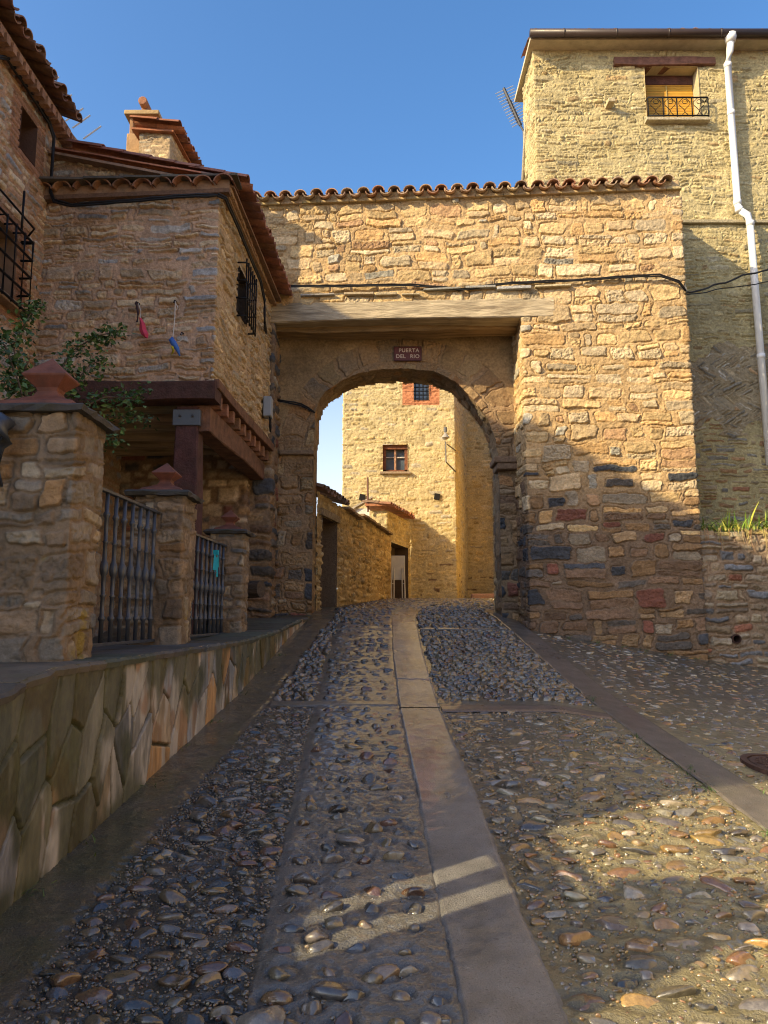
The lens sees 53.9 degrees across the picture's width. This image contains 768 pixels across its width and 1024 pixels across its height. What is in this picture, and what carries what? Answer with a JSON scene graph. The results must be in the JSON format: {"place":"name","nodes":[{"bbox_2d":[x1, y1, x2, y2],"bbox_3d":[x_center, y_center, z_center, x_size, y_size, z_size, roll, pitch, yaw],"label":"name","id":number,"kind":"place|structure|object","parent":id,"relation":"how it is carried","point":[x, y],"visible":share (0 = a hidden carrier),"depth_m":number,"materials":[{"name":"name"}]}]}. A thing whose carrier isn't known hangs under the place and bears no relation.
{"place":"outdoors","nodes":[
{"label":"outdoors","id":0,"kind":"place"},
{"bbox_2d":[0,598,767,1023],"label":"street","id":1,"kind":"structure","parent":0,"point":[36,928],"depth_m":3.73,"materials":[{"name":"grey stone"}]},
{"bbox_2d":[270,700,397,706],"bbox_3d":[-0.440,1.702,6.715,1.120,0.037,0.180,0,-8,0],"label":"pavement strip","id":2,"kind":"object","parent":1,"relation":"on","point":[317,703],"visible":1,"depth_m":6.68,"materials":[{"name":"stone"}]},
{"bbox_2d":[326,628,390,629],"bbox_3d":[-0.350,1.608,10.386,0.900,0.035,0.132,0,-8,0],"label":"pavement strip","id":3,"kind":"object","parent":1,"relation":"on","point":[357,628],"visible":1,"depth_m":10.37,"materials":[{"name":"stone"}]},
{"bbox_2d":[22,635,767,900],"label":"weeds","id":4,"kind":"object","parent":1,"relation":"on","point":[94,838],"visible":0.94,"depth_m":4.76,"materials":[{"name":"green plant"}]},
{"bbox_2d":[391,556,405,598],"bbox_3d":[0.337,1.562,18.075,0.356,1.040,0.161,0,-8,0],"label":"folded table","id":5,"kind":"object","parent":1,"relation":"on","point":[397,567],"visible":0.93,"depth_m":18.12,"materials":[{"name":"paint"}]},
{"bbox_2d":[420,628,509,631],"bbox_3d":[1.125,1.625,10.386,1.250,0.071,0.130,0,-8,0],"label":"pavement strip","id":6,"kind":"object","parent":1,"relation":"on","point":[497,629],"visible":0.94,"depth_m":10.37,"materials":[{"name":"concrete"}]},
{"bbox_2d":[391,599,568,1023],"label":"pavement strip","id":7,"kind":"object","parent":1,"relation":"on","point":[501,973],"visible":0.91,"depth_m":3.55,"materials":[{"name":"concrete"}]},
{"bbox_2d":[471,594,493,597],"bbox_3d":[2.764,2.298,20.480,0.800,0.160,0.350,0,-8,0],"label":"kerb stone","id":8,"kind":"object","parent":1,"relation":"on","point":[482,595],"visible":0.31,"depth_m":20.31,"materials":[{"name":"beige stone"}]},
{"bbox_2d":[441,705,612,719],"bbox_3d":[1.225,1.733,6.540,1.450,0.104,0.209,0,-8,0],"label":"pavement strip","id":9,"kind":"object","parent":1,"relation":"on","point":[505,708],"visible":1,"depth_m":6.51,"materials":[{"name":"concrete"}]},
{"bbox_2d":[490,613,767,831],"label":"pavement strip","id":10,"kind":"object","parent":1,"relation":"on","point":[747,799],"visible":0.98,"depth_m":5.88,"materials":[{"name":"concrete"}]},
{"bbox_2d":[740,753,767,775],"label":"manhole cover","id":11,"kind":"object","parent":1,"relation":"on","point":[758,762],"visible":0.98,"depth_m":5.48,"materials":[{"name":"metal"}]},
{"bbox_2d":[13,0,767,515],"label":"sky","id":12,"kind":"structure","parent":0,"point":[290,95],"materials":[{"name":"blue"}]},
{"bbox_2d":[93,628,751,783],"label":"ground","id":13,"kind":"structure","parent":0,"point":[105,634],"depth_m":10.45,"materials":[{"name":"grey stone"}]},
{"bbox_2d":[0,0,121,636],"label":"corner house","id":14,"kind":"structure","parent":13,"relation":"on","point":[25,143],"depth_m":8.21,"materials":[{"name":"stone"}]},
{"bbox_2d":[0,206,34,316],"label":"window","id":15,"kind":"structure","parent":14,"relation":"in","point":[8,245],"depth_m":7.96,"materials":[{"name":"paint"}]},
{"bbox_2d":[18,106,37,166],"bbox_3d":[-4.045,-4.140,8.337,0.250,0.480,0.360,0,-8,0],"label":"window","id":16,"kind":"structure","parent":14,"relation":"in","point":[28,130],"depth_m":8.51,"materials":[{"name":"paint"}]},
{"bbox_2d":[54,76,100,139],"bbox_3d":[-4.160,-4.945,9.935,0.754,1.340,0.361,6,-10,-36],"label":"roof antenna","id":17,"kind":"object","parent":14,"relation":"attached to","point":[84,119],"visible":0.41,"depth_m":9.96,"materials":[{"name":"paint"}]},
{"bbox_2d":[0,54,217,206],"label":"cable","id":18,"kind":"object","parent":14,"relation":"attached to","point":[120,201],"visible":0.98,"depth_m":8.54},
{"bbox_2d":[0,286,159,452],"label":"rose bush","id":19,"kind":"object","parent":13,"relation":"on","point":[22,386],"visible":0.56,"depth_m":6.48,"materials":[{"name":"green plant"}]},
{"bbox_2d":[0,617,308,916],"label":"retaining wall","id":20,"kind":"structure","parent":13,"relation":"on","point":[94,741],"depth_m":4.09,"materials":[{"name":"stone"}]},
{"bbox_2d":[0,359,119,661],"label":"fence pillar","id":21,"kind":"structure","parent":20,"relation":"on","point":[52,463],"depth_m":4.25,"materials":[{"name":"stone"}]},
{"bbox_2d":[0,412,15,486],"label":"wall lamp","id":22,"kind":"object","parent":21,"relation":"attached to","point":[7,423],"visible":1,"depth_m":4.17,"materials":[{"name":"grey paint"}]},
{"bbox_2d":[91,487,160,646],"bbox_3d":[-1.925,0.415,5.460,0.060,1.077,1.692,0,-8,2],"label":"iron railing","id":23,"kind":"object","parent":20,"relation":"on","point":[138,573],"visible":0.71,"depth_m":5.64,"materials":[{"name":"grey metal"}]},
{"bbox_2d":[123,463,203,644],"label":"fence pillar","id":24,"kind":"structure","parent":20,"relation":"on","point":[175,543],"depth_m":6.32,"materials":[{"name":"stone"}]},
{"bbox_2d":[190,533,226,636],"bbox_3d":[-1.840,0.744,7.600,0.060,1.002,1.863,0,-8,2],"label":"iron railing","id":25,"kind":"object","parent":20,"relation":"on","point":[210,588],"visible":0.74,"depth_m":7.84,"materials":[{"name":"grey metal"}]},
{"bbox_2d":[213,550,218,576],"bbox_3d":[-1.810,0.554,8.130,0.050,0.284,0.193,0,-8,0],"label":"ribbon","id":26,"kind":"object","parent":25,"relation":"attached to","point":[215,561],"visible":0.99,"depth_m":8.11,"materials":[{"name":"fabric"}]},
{"bbox_2d":[203,510,255,632],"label":"fence pillar","id":27,"kind":"structure","parent":20,"relation":"on","point":[232,536],"depth_m":8.54,"materials":[{"name":"stone"}]},
{"bbox_2d":[247,580,265,597],"bbox_3d":[-1.978,1.067,10.343,0.694,0.245,0.240,-3,-9,22],"label":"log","id":28,"kind":"object","parent":20,"relation":"on","point":[256,589],"visible":0.32,"depth_m":10.17,"materials":[{"name":"brown wood"}]},
{"bbox_2d":[26,96,292,634],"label":"stone house","id":29,"kind":"structure","parent":13,"relation":"on","point":[210,442],"depth_m":8.69,"materials":[{"name":"stone"}]},
{"bbox_2d":[135,301,148,337],"bbox_3d":[-2.721,-2.148,8.413,0.237,0.468,0.106,-7,-11,43],"label":"pink streamer","id":30,"kind":"object","parent":29,"relation":"hanging from","point":[143,330],"visible":1,"depth_m":8.35,"materials":[{"name":"fabric"}]},
{"bbox_2d":[169,300,180,355],"bbox_3d":[-2.339,-2.053,8.404,0.127,0.688,0.190,5,-9,-32],"label":"blue toy","id":31,"kind":"object","parent":29,"relation":"hanging from","point":[174,344],"visible":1,"depth_m":8.31,"materials":[{"name":"plastic"}]},
{"bbox_2d":[236,258,256,336],"bbox_3d":[-1.905,-2.766,9.780,0.412,0.800,0.644,0,-8,0],"label":"window","id":32,"kind":"structure","parent":29,"relation":"in","point":[246,303],"depth_m":9.83,"materials":[{"name":"paint"}]},
{"bbox_2d":[217,193,314,412],"bbox_3d":[-1.777,-2.584,10.388,0.664,1.466,4.038,-1,-8,10],"label":"cable","id":33,"kind":"object","parent":29,"relation":"attached to","point":[225,198],"visible":0.88,"depth_m":10.05,"materials":[{"name":"black rubber"}]},
{"bbox_2d":[263,396,272,431],"bbox_3d":[-1.700,-1.422,11.068,0.120,0.520,0.200,0,-8,0],"label":"meter box","id":34,"kind":"object","parent":29,"relation":"attached to","point":[267,407],"visible":1,"depth_m":10.99,"materials":[{"name":"grey plastic"}]},
{"bbox_2d":[315,482,392,610],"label":"passage wall","id":35,"kind":"structure","parent":13,"relation":"on","point":[353,556],"depth_m":14.63,"materials":[{"name":"stone"}]},
{"bbox_2d":[315,516,336,609],"bbox_3d":[-1.141,1.050,13.360,0.380,1.840,0.980,-2,-8,11],"label":"doorway","id":36,"kind":"structure","parent":35,"relation":"in","point":[328,579],"depth_m":13.83,"materials":[{"name":"wood"}]},
{"bbox_2d":[352,496,372,515],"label":"white wall","id":37,"kind":"structure","parent":13,"relation":"on","point":[358,509],"depth_m":19.67,"materials":[{"name":"paint"}]},
{"bbox_2d":[362,500,414,597],"bbox_3d":[0.171,1.348,19.746,1.028,3.027,2.629,-1,-8,9],"label":"lean to shed","id":38,"kind":"object","parent":13,"relation":"on","point":[389,516],"visible":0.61,"depth_m":20.02,"materials":[{"name":"stone"}]},
{"bbox_2d":[367,477,368,511],"bbox_3d":[-0.403,-0.432,18.844,0.054,0.874,0.050,0,-8,0],"label":"iron post","id":39,"kind":"object","parent":38,"relation":"on","point":[367,493],"visible":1,"depth_m":18.83,"materials":[{"name":"beige metal"}]},
{"bbox_2d":[391,542,407,597],"bbox_3d":[0.219,1.714,19.741,0.380,1.700,1.930,-2,-8,16],"label":"doorway","id":40,"kind":"structure","parent":38,"relation":"in","point":[397,550],"depth_m":20.65,"materials":[{"name":"paint"}]},
{"bbox_2d":[342,381,493,597],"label":"background house","id":41,"kind":"structure","parent":13,"relation":"on","point":[409,469],"depth_m":21.51,"materials":[{"name":"stone"}]},
{"bbox_2d":[380,445,410,473],"bbox_3d":[0.317,-1.490,21.476,0.866,0.863,0.320,0,-8,0],"label":"window","id":42,"kind":"structure","parent":41,"relation":"in","point":[395,457],"depth_m":21.55,"materials":[{"name":"paint"}]},
{"bbox_2d":[413,383,428,400],"bbox_3d":[1.075,-3.519,21.797,0.455,0.684,0.250,0,-8,0],"label":"window","id":43,"kind":"structure","parent":41,"relation":"in","point":[421,392],"depth_m":21.87,"materials":[{"name":"paint"}]},
{"bbox_2d":[442,427,455,471],"bbox_3d":[1.860,-1.755,21.194,0.619,1.204,0.212,8,-11,-44],"label":"wall lamp","id":44,"kind":"object","parent":41,"relation":"attached to","point":[445,436],"visible":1,"depth_m":21.06,"materials":[{"name":"metal"}]},
{"bbox_2d":[247,174,708,659],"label":"town gate","id":45,"kind":"structure","parent":13,"relation":"on","point":[574,398],"depth_m":11.59,"materials":[{"name":"stone"}]},
{"bbox_2d":[394,346,421,360],"bbox_3d":[0.387,-2.583,12.336,0.455,0.245,0.037,0,-8,0],"label":"street sign","id":46,"kind":"object","parent":45,"relation":"attached to","point":[407,353],"visible":1,"depth_m":12.32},
{"bbox_2d":[291,273,686,291],"bbox_3d":[1.461,-3.433,11.541,6.203,0.280,0.093,0,-8,3],"label":"cable","id":47,"kind":"object","parent":45,"relation":"attached to","point":[504,283],"visible":0.98,"depth_m":11.54,"materials":[{"name":"black rubber"}]},
{"bbox_2d":[685,269,767,292],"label":"cable","id":48,"kind":"object","parent":45,"relation":"attached to","point":[726,282],"visible":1,"depth_m":11.79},
{"bbox_2d":[686,281,767,294],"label":"cable","id":49,"kind":"object","parent":45,"relation":"attached to","point":[726,287],"visible":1,"depth_m":11.85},
{"bbox_2d":[514,27,767,531],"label":"tall house","id":50,"kind":"structure","parent":13,"relation":"on","point":[687,108],"depth_m":12.99,"materials":[{"name":"stone"}]},
{"bbox_2d":[495,86,523,136],"bbox_3d":[2.496,-7.092,14.730,0.588,2.620,0.114,0,-8,0],"label":"roof antenna","id":51,"kind":"object","parent":50,"relation":"attached to","point":[514,112],"visible":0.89,"depth_m":14.84,"materials":[{"name":"paint"}]},
{"bbox_2d":[613,56,715,124],"bbox_3d":[4.915,-7.343,13.266,1.770,1.256,0.390,0,-8,0],"label":"window","id":52,"kind":"structure","parent":50,"relation":"in","point":[672,95],"depth_m":13.29,"materials":[{"name":"paint"}]},
{"bbox_2d":[699,529,767,668],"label":"garden wall","id":53,"kind":"structure","parent":13,"relation":"on","point":[735,580],"depth_m":10.86,"materials":[{"name":"stone"}]},
{"bbox_2d":[700,502,767,553],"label":"strap leaf plant","id":54,"kind":"object","parent":53,"relation":"on","point":[734,525],"visible":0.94,"depth_m":11.00,"materials":[{"name":"green plant"}]}
]}

